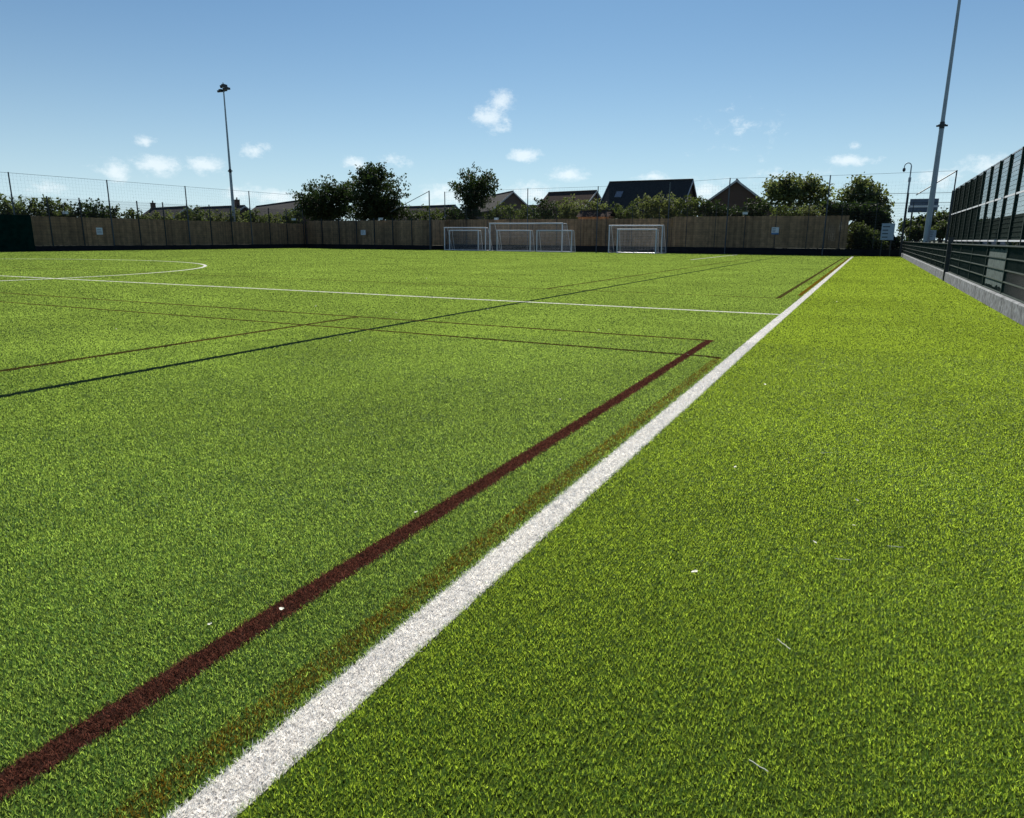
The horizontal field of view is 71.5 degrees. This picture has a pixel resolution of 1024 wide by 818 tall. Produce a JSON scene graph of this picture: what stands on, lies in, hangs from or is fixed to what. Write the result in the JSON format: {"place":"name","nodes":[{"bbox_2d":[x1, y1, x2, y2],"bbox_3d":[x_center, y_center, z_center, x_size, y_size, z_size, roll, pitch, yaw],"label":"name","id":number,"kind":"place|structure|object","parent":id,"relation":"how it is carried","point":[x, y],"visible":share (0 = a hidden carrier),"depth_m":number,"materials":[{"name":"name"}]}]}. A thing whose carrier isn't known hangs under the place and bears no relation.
{"place":"outdoors","nodes":[
{"label":"outdoors","id":0,"kind":"place"},
{"bbox_2d":[143,202,202,220],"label":"house","id":1,"kind":"structure","parent":0,"point":[165,208],"depth_m":112.71,"materials":[{"name":"brick"}]},
{"bbox_2d":[0,248,853,817],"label":"pitch","id":2,"kind":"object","parent":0,"point":[168,626],"visible":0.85,"depth_m":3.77,"materials":[{"name":"green plastic"}]},
{"bbox_2d":[4,259,206,280],"bbox_3d":[-23.145,-4.942,24.991,22.944,0.007,22.936,7,15,25],"label":"circle","id":3,"kind":"object","parent":2,"relation":"on","point":[127,274],"visible":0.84,"depth_m":23.70,"materials":[{"name":"white paint"}]},
{"bbox_2d":[0,317,358,372],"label":"brown inner line","id":4,"kind":"object","parent":2,"relation":"on","point":[71,360],"visible":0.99,"depth_m":7.89,"materials":[{"name":"brown paint"}]},
{"bbox_2d":[0,292,704,340],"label":"brown cross line","id":5,"kind":"object","parent":2,"relation":"on","point":[382,318],"visible":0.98,"depth_m":10.75,"materials":[{"name":"brown paint"}]},
{"bbox_2d":[0,340,713,803],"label":"brown sideline","id":6,"kind":"object","parent":2,"relation":"on","point":[52,752],"visible":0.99,"depth_m":2.26,"materials":[{"name":"brown paint"}]},
{"bbox_2d":[0,301,720,358],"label":"gold cross line","id":7,"kind":"object","parent":2,"relation":"on","point":[716,357],"visible":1,"depth_m":9.15,"materials":[{"name":"brown paint"}]},
{"bbox_2d":[0,257,775,397],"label":"dark long line","id":8,"kind":"object","parent":2,"relation":"on","point":[101,377],"visible":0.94,"depth_m":7.54,"materials":[{"name":"brown paint"}]},
{"bbox_2d":[16,267,763,297],"bbox_3d":[-11.579,-4.455,23.309,38.310,0.008,0.146,7,15,25],"label":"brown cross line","id":9,"kind":"object","parent":2,"relation":"on","point":[416,283],"visible":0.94,"depth_m":18.69,"materials":[{"name":"brown paint"}]},
{"bbox_2d":[11,276,779,314],"bbox_3d":[-19.209,-4.460,23.104,52.777,0.008,0.171,7,15,25],"label":"halfway line","id":10,"kind":"object","parent":2,"relation":"on","point":[432,297],"visible":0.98,"depth_m":14.63,"materials":[{"name":"white paint"}]},
{"bbox_2d":[101,358,721,817],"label":"gold sideline","id":11,"kind":"object","parent":2,"relation":"on","point":[479,542],"visible":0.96,"depth_m":2.29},
{"bbox_2d":[449,230,482,250],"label":"goal","id":12,"kind":"object","parent":2,"relation":"on","point":[463,237],"visible":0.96,"depth_m":67.59,"materials":[{"name":"white metal"}]},
{"bbox_2d":[444,227,492,250],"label":"goal","id":13,"kind":"object","parent":2,"relation":"on","point":[485,240],"visible":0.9,"depth_m":68.08,"materials":[{"name":"white metal"}]},
{"bbox_2d":[162,256,852,817],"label":"touchline","id":14,"kind":"object","parent":2,"relation":"on","point":[278,750],"visible":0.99,"depth_m":2.19,"materials":[{"name":"white paint"}]},
{"bbox_2d":[496,230,534,251],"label":"goal","id":15,"kind":"object","parent":2,"relation":"on","point":[530,239],"visible":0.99,"depth_m":65.36,"materials":[{"name":"white metal"}]},
{"bbox_2d":[489,223,570,250],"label":"goal","id":16,"kind":"object","parent":2,"relation":"on","point":[561,245],"visible":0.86,"depth_m":65.72,"materials":[{"name":"white metal"}]},
{"bbox_2d":[536,230,575,251],"bbox_3d":[3.939,-14.997,63.516,3.446,1.909,1.069,7,15,25],"label":"goal","id":17,"kind":"object","parent":2,"relation":"on","point":[552,242],"visible":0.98,"depth_m":63.38,"materials":[{"name":"white metal"}]},
{"bbox_2d":[608,225,665,253],"bbox_3d":[10.827,-14.644,61.315,4.752,2.349,1.569,7,15,25],"label":"goal","id":18,"kind":"object","parent":2,"relation":"on","point":[609,237],"visible":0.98,"depth_m":61.29,"materials":[{"name":"white metal"}]},
{"bbox_2d":[616,229,657,253],"bbox_3d":[10.738,-14.316,60.636,3.467,2.029,0.969,7,15,25],"label":"goal","id":19,"kind":"object","parent":2,"relation":"on","point":[636,243],"visible":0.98,"depth_m":60.63,"materials":[{"name":"white metal"}]},
{"bbox_2d":[546,258,750,288],"bbox_3d":[8.329,-6.448,32.173,0.152,0.007,33.805,7,15,25],"label":"brown inner line","id":20,"kind":"object","parent":2,"relation":"on","point":[635,275],"visible":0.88,"depth_m":22.73,"materials":[{"name":"brown paint"}]},
{"bbox_2d":[776,258,842,297],"bbox_3d":[14.433,-6.472,32.456,0.154,0.008,39.907,7,15,25],"label":"brown sideline","id":21,"kind":"object","parent":2,"relation":"on","point":[790,290],"visible":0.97,"depth_m":20.22,"materials":[{"name":"brown paint"}]},
{"bbox_2d":[798,258,848,295],"bbox_3d":[14.983,-6.548,32.785,0.146,0.007,38.815,7,15,25],"label":"gold sideline","id":22,"kind":"object","parent":2,"relation":"on","point":[810,287],"visible":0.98,"depth_m":21.25,"materials":[{"name":"paint"}]},
{"bbox_2d":[395,204,468,219],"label":"house","id":23,"kind":"structure","parent":0,"point":[432,208],"depth_m":123.02,"materials":[{"name":"brick"}]},
{"bbox_2d":[21,241,944,251],"bbox_3d":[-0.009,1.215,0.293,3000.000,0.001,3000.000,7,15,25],"label":"ground","id":24,"kind":"structure","parent":0,"point":[440,245],"depth_m":107.14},
{"bbox_2d":[0,194,25,214],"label":"shrub","id":25,"kind":"object","parent":24,"relation":"on","point":[7,207],"visible":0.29,"depth_m":52.10,"materials":[{"name":"green plant"}]},
{"bbox_2d":[15,194,45,215],"bbox_3d":[-36.483,-14.114,54.112,2.969,4.236,2.256,7,15,25],"label":"shrub","id":26,"kind":"object","parent":24,"relation":"on","point":[34,213],"visible":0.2,"depth_m":53.50,"materials":[{"name":"green plant"}]},
{"bbox_2d":[30,194,61,216],"bbox_3d":[-35.919,-14.457,55.317,2.930,4.347,2.245,7,15,25],"label":"shrub","id":27,"kind":"object","parent":24,"relation":"on","point":[49,203],"visible":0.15,"depth_m":54.59,"materials":[{"name":"green plant"}]},
{"bbox_2d":[46,197,72,216],"bbox_3d":[-35.433,-14.539,55.927,3.132,4.227,1.950,7,15,25],"label":"shrub","id":28,"kind":"object","parent":24,"relation":"on","point":[60,205],"visible":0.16,"depth_m":55.56,"materials":[{"name":"green plant"}]},
{"bbox_2d":[67,199,92,217],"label":"shrub","id":29,"kind":"object","parent":24,"relation":"on","point":[78,211],"visible":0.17,"depth_m":56.87,"materials":[{"name":"green plant"}]},
{"bbox_2d":[81,197,109,245],"bbox_3d":[-34.205,-15.212,58.601,2.533,4.301,2.780,-3,14,-12],"label":"shrub","id":30,"kind":"object","parent":24,"relation":"on","point":[99,212],"visible":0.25,"depth_m":58.16,"materials":[{"name":"green plant"}]},
{"bbox_2d":[104,203,128,218],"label":"shrub","id":31,"kind":"object","parent":24,"relation":"on","point":[116,212],"visible":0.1,"depth_m":59.77,"materials":[{"name":"green plant"}]},
{"bbox_2d":[123,208,148,218],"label":"shrub","id":32,"kind":"object","parent":24,"relation":"on","point":[132,214],"visible":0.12,"depth_m":61.27,"materials":[{"name":"green plant"}]},
{"bbox_2d":[0,172,306,251],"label":"fence","id":33,"kind":"object","parent":24,"relation":"on","point":[16,233],"visible":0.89,"depth_m":57.64,"materials":[{"name":"metal"}]},
{"bbox_2d":[140,210,167,219],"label":"shrub","id":34,"kind":"object","parent":24,"relation":"on","point":[156,215],"visible":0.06,"depth_m":62.92,"materials":[{"name":"green plant"}]},
{"bbox_2d":[25,216,305,251],"bbox_3d":[-28.985,-15.771,64.408,0.150,2.542,29.450,7,15,25],"label":"board fence","id":35,"kind":"object","parent":24,"relation":"on","point":[40,233],"visible":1,"depth_m":61.00,"materials":[{"name":"brown wood"}]},
{"bbox_2d":[96,228,102,234],"bbox_3d":[-32.607,-14.061,56.202,0.022,0.540,0.520,7,15,25],"label":"sign","id":36,"kind":"object","parent":35,"relation":"attached to","point":[99,231],"visible":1,"depth_m":56.20,"materials":[{"name":"plastic"}]},
{"bbox_2d":[160,210,184,219],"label":"shrub","id":37,"kind":"object","parent":24,"relation":"on","point":[171,217],"visible":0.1,"depth_m":64.61,"materials":[{"name":"green plant"}]},
{"bbox_2d":[179,205,207,220],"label":"shrub","id":38,"kind":"object","parent":24,"relation":"on","point":[197,215],"visible":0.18,"depth_m":66.75,"materials":[{"name":"green plant"}]},
{"bbox_2d":[203,209,226,221],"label":"shrub","id":39,"kind":"object","parent":24,"relation":"on","point":[215,218],"visible":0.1,"depth_m":68.77,"materials":[{"name":"green plant"}]},
{"bbox_2d":[193,197,252,220],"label":"house","id":40,"kind":"structure","parent":24,"relation":"on","point":[237,205],"depth_m":116.20,"materials":[{"name":"brick"}]},
{"bbox_2d":[217,82,235,221],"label":"floodlight mast","id":41,"kind":"object","parent":24,"relation":"on","point":[225,88],"visible":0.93,"depth_m":69.05,"materials":[{"name":"metal"}]},
{"bbox_2d":[220,207,247,221],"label":"shrub","id":42,"kind":"object","parent":24,"relation":"on","point":[238,219],"visible":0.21,"depth_m":70.73,"materials":[{"name":"green plant"}]},
{"bbox_2d":[243,209,267,222],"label":"shrub","id":43,"kind":"object","parent":24,"relation":"on","point":[248,216],"visible":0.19,"depth_m":73.02,"materials":[{"name":"green plant"}]},
{"bbox_2d":[260,212,285,222],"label":"shrub","id":44,"kind":"object","parent":24,"relation":"on","point":[277,218],"visible":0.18,"depth_m":75.51,"materials":[{"name":"green plant"}]},
{"bbox_2d":[253,200,312,243],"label":"house","id":45,"kind":"structure","parent":24,"relation":"on","point":[276,206],"depth_m":111.98,"materials":[{"name":"brick"}]},
{"bbox_2d":[279,208,307,235],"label":"shrub","id":46,"kind":"object","parent":24,"relation":"on","point":[298,213],"visible":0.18,"depth_m":77.94,"materials":[{"name":"green plant"}]},
{"bbox_2d":[286,174,355,222],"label":"tree","id":47,"kind":"object","parent":24,"relation":"on","point":[319,205],"visible":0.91,"depth_m":81.95,"materials":[{"name":"green plant"}]},
{"bbox_2d":[304,191,431,249],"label":"fence","id":48,"kind":"object","parent":24,"relation":"on","point":[411,246],"visible":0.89,"depth_m":72.99,"materials":[{"name":"metal"}]},
{"bbox_2d":[307,220,432,249],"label":"board fence","id":49,"kind":"object","parent":24,"relation":"on","point":[425,236],"visible":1,"depth_m":73.30,"materials":[{"name":"brown wood"}]},
{"bbox_2d":[338,161,413,220],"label":"tree","id":50,"kind":"object","parent":24,"relation":"on","point":[370,201],"visible":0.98,"depth_m":77.88,"materials":[{"name":"green plant"}]},
{"bbox_2d":[397,208,419,219],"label":"shrub","id":51,"kind":"object","parent":24,"relation":"on","point":[410,215],"visible":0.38,"depth_m":78.62,"materials":[{"name":"green plant"}]},
{"bbox_2d":[415,204,446,219],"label":"shrub","id":52,"kind":"object","parent":24,"relation":"on","point":[426,216],"visible":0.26,"depth_m":77.74,"materials":[{"name":"green plant"}]},
{"bbox_2d":[430,220,447,249],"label":"board fence","id":53,"kind":"object","parent":24,"relation":"on","point":[438,226],"visible":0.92,"depth_m":71.41,"materials":[{"name":"brown wood"}]},
{"bbox_2d":[440,205,463,219],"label":"shrub","id":54,"kind":"object","parent":24,"relation":"on","point":[449,213],"visible":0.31,"depth_m":75.86,"materials":[{"name":"green plant"}]},
{"bbox_2d":[448,161,501,219],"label":"tree","id":55,"kind":"object","parent":24,"relation":"on","point":[473,191],"visible":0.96,"depth_m":73.98,"materials":[{"name":"green plant"}]},
{"bbox_2d":[472,191,532,244],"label":"house","id":56,"kind":"structure","parent":24,"relation":"on","point":[509,198],"depth_m":112.13,"materials":[{"name":"brick"}]},
{"bbox_2d":[483,201,521,219],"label":"shrub","id":57,"kind":"object","parent":24,"relation":"on","point":[491,215],"visible":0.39,"depth_m":74.02,"materials":[{"name":"green plant"}]},
{"bbox_2d":[506,204,535,218],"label":"shrub","id":58,"kind":"object","parent":24,"relation":"on","point":[521,213],"visible":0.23,"depth_m":73.31,"materials":[{"name":"green plant"}]},
{"bbox_2d":[528,195,561,218],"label":"shrub","id":59,"kind":"object","parent":24,"relation":"on","point":[540,211],"visible":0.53,"depth_m":71.39,"materials":[{"name":"green plant"}]},
{"bbox_2d":[448,218,671,246],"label":"board fence","id":60,"kind":"object","parent":24,"relation":"on","point":[587,231],"visible":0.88,"depth_m":67.01,"materials":[{"name":"brown wood"}]},
{"bbox_2d":[555,194,586,245],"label":"shrub","id":61,"kind":"object","parent":24,"relation":"on","point":[569,212],"visible":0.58,"depth_m":70.42,"materials":[{"name":"green plant"}]},
{"bbox_2d":[576,210,615,218],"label":"garden shed","id":62,"kind":"structure","parent":24,"relation":"on","point":[587,215],"depth_m":68.00,"materials":[{"name":"brown wood"}]},
{"bbox_2d":[583,198,610,213],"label":"shrub","id":63,"kind":"object","parent":24,"relation":"on","point":[601,206],"visible":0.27,"depth_m":68.84,"materials":[{"name":"green plant"}]},
{"bbox_2d":[608,201,636,218],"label":"shrub","id":64,"kind":"object","parent":24,"relation":"on","point":[625,211],"visible":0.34,"depth_m":67.46,"materials":[{"name":"green plant"}]},
{"bbox_2d":[630,193,660,218],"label":"shrub","id":65,"kind":"object","parent":24,"relation":"on","point":[647,204],"visible":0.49,"depth_m":67.05,"materials":[{"name":"green plant"}]},
{"bbox_2d":[650,191,685,219],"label":"shrub","id":66,"kind":"object","parent":24,"relation":"on","point":[665,204],"visible":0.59,"depth_m":66.11,"materials":[{"name":"green plant"}]},
{"bbox_2d":[671,193,704,216],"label":"shrub","id":67,"kind":"object","parent":24,"relation":"on","point":[696,202],"visible":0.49,"depth_m":65.43,"materials":[{"name":"green plant"}]},
{"bbox_2d":[444,170,957,256],"bbox_3d":[13.030,-16.965,62.685,44.250,6.351,0.170,7,15,25],"label":"fence","id":68,"kind":"object","parent":24,"relation":"on","point":[789,251],"visible":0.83,"depth_m":60.75,"materials":[{"name":"metal"}]},
{"bbox_2d":[699,198,726,216],"bbox_3d":[18.354,-16.794,65.267,2.750,4.984,2.961,7,15,25],"label":"shrub","id":69,"kind":"object","parent":24,"relation":"on","point":[706,203],"visible":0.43,"depth_m":64.50,"materials":[{"name":"green plant"}]},
{"bbox_2d":[717,204,744,216],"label":"shrub","id":70,"kind":"object","parent":24,"relation":"on","point":[730,210],"visible":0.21,"depth_m":63.78,"materials":[{"name":"green plant"}]},
{"bbox_2d":[698,179,772,247],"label":"house","id":71,"kind":"structure","parent":24,"relation":"on","point":[738,187],"depth_m":82.21,"materials":[{"name":"brick"}]},
{"bbox_2d":[741,197,770,215],"bbox_3d":[21.541,-16.224,63.022,3.108,4.971,2.969,-6,15,-26],"label":"shrub","id":72,"kind":"object","parent":24,"relation":"on","point":[762,204],"visible":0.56,"depth_m":62.23,"materials":[{"name":"green plant"}]},
{"bbox_2d":[671,215,849,248],"bbox_3d":[20.480,-14.634,59.891,14.150,3.132,0.150,7,15,25],"label":"board fence","id":73,"kind":"object","parent":24,"relation":"on","point":[767,231],"visible":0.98,"depth_m":59.55,"materials":[{"name":"brown wood"}]},
{"bbox_2d":[771,227,778,233],"bbox_3d":[21.736,-14.713,58.712,0.571,0.576,0.021,7,15,25],"label":"sign","id":74,"kind":"object","parent":73,"relation":"attached to","point":[775,230],"visible":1,"depth_m":58.70,"materials":[{"name":"plastic"}]},
{"bbox_2d":[768,202,803,215],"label":"shrub","id":75,"kind":"object","parent":24,"relation":"on","point":[778,213],"visible":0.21,"depth_m":61.12,"materials":[{"name":"green plant"}]},
{"bbox_2d":[756,170,836,215],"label":"tree","id":76,"kind":"object","parent":24,"relation":"on","point":[780,187],"visible":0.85,"depth_m":69.35,"materials":[{"name":"green plant"}]},
{"bbox_2d":[795,204,828,215],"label":"shrub","id":77,"kind":"object","parent":24,"relation":"on","point":[806,212],"visible":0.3,"depth_m":60.91,"materials":[{"name":"green plant"}]},
{"bbox_2d":[816,199,894,236],"bbox_3d":[29.534,-15.724,61.583,6.541,4.784,3.753,7,15,25],"label":"shrub","id":78,"kind":"object","parent":24,"relation":"on","point":[866,210],"visible":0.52,"depth_m":60.27,"materials":[{"name":"green plant"}]},
{"bbox_2d":[830,172,898,214],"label":"tree","id":79,"kind":"object","parent":24,"relation":"on","point":[864,186],"visible":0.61,"depth_m":65.21,"materials":[{"name":"green plant"}]},
{"bbox_2d":[846,220,889,249],"bbox_3d":[28.780,-13.814,57.672,3.610,2.892,2.604,4,14,15],"label":"shrub","id":80,"kind":"object","parent":24,"relation":"on","point":[866,240],"visible":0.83,"depth_m":57.24,"materials":[{"name":"green plant"}]},
{"bbox_2d":[884,233,914,249],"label":"shrub","id":81,"kind":"object","parent":24,"relation":"on","point":[894,244],"visible":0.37,"depth_m":59.10,"materials":[{"name":"green plant"}]},
{"bbox_2d":[896,216,914,235],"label":"tree","id":82,"kind":"object","parent":24,"relation":"on","point":[900,229],"visible":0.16,"depth_m":74.98,"materials":[{"name":"green plant"}]},
{"bbox_2d":[902,163,911,219],"bbox_3d":[33.678,-17.222,61.353,0.754,7.702,0.251,7,15,25],"label":"camera pole","id":83,"kind":"object","parent":24,"relation":"on","point":[909,178],"visible":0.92,"depth_m":60.61,"materials":[{"name":"metal"}]},
{"bbox_2d":[902,223,924,241],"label":"shrub","id":84,"kind":"object","parent":24,"relation":"on","point":[907,230],"visible":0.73,"depth_m":59.03,"materials":[{"name":"green plant"}]},
{"bbox_2d":[907,199,938,236],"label":"scoreboard","id":85,"kind":"object","parent":24,"relation":"on","point":[920,202],"visible":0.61,"depth_m":72.44,"materials":[{"name":"metal"}]},
{"bbox_2d":[907,207,948,229],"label":"tree","id":86,"kind":"object","parent":24,"relation":"on","point":[921,218],"visible":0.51,"depth_m":70.23,"materials":[{"name":"green plant"}]},
{"bbox_2d":[931,219,946,242],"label":"shrub","id":87,"kind":"object","parent":24,"relation":"on","point":[938,233],"visible":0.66,"depth_m":59.39,"materials":[{"name":"green plant"}]},
{"bbox_2d":[901,253,1023,325],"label":"kerb","id":88,"kind":"structure","parent":24,"relation":"on","point":[1011,308],"depth_m":14.62,"materials":[{"name":"concrete"}]},
{"bbox_2d":[902,237,1023,302],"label":"rail fence","id":89,"kind":"object","parent":88,"relation":"on","point":[968,262],"visible":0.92,"depth_m":17.00,"materials":[{"name":"black metal"}]},
{"bbox_2d":[985,247,1006,287],"bbox_3d":[9.475,-2.782,13.934,0.002,0.753,2.150,7,15,25],"label":"banner","id":90,"kind":"object","parent":89,"relation":"attached to","point":[995,263],"visible":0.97,"depth_m":13.88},
{"bbox_2d":[945,146,1023,272],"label":"tall fence","id":91,"kind":"object","parent":24,"relation":"on","point":[968,225],"visible":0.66,"depth_m":36.65,"materials":[{"name":"black metal"}]},
{"bbox_2d":[0,0,1023,239],"label":"sky","id":92,"kind":"structure","parent":0,"point":[549,95],"materials":[{"name":"blue"}]},
{"bbox_2d":[535,190,601,245],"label":"house","id":93,"kind":"structure","parent":0,"point":[590,195],"depth_m":102.56,"materials":[{"name":"brick"}]},
{"bbox_2d":[233,256,1023,817],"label":"runoff strip","id":94,"kind":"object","parent":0,"point":[439,768],"visible":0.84,"depth_m":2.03,"materials":[{"name":"green plastic"}]},
{"bbox_2d":[880,223,894,255],"bbox_3d":[29.034,-13.095,55.099,0.907,2.501,0.093,7,15,25],"label":"notice board","id":95,"kind":"object","parent":94,"relation":"on","point":[887,231],"visible":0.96,"depth_m":54.94,"materials":[{"name":"white metal"}]},
{"bbox_2d":[600,179,697,246],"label":"house","id":96,"kind":"structure","parent":0,"point":[681,188],"depth_m":89.59,"materials":[{"name":"brick"}]},
{"bbox_2d":[999,274,1023,299],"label":"path","id":97,"kind":"structure","parent":0,"point":[1015,288],"depth_m":19.44,"materials":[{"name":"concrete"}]},
{"bbox_2d":[929,230,936,242],"bbox_3d":[30.916,-12.198,52.525,0.551,1.988,0.093,7,15,25],"label":"notice board","id":98,"kind":"object","parent":97,"relation":"on","point":[933,235],"visible":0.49,"depth_m":52.31,"materials":[{"name":"grey metal"}]},
{"bbox_2d":[923,0,960,241],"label":"floodlight mast","id":99,"kind":"object","parent":97,"relation":"on","point":[942,125],"visible":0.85,"depth_m":39.38,"materials":[{"name":"metal"}]}
]}

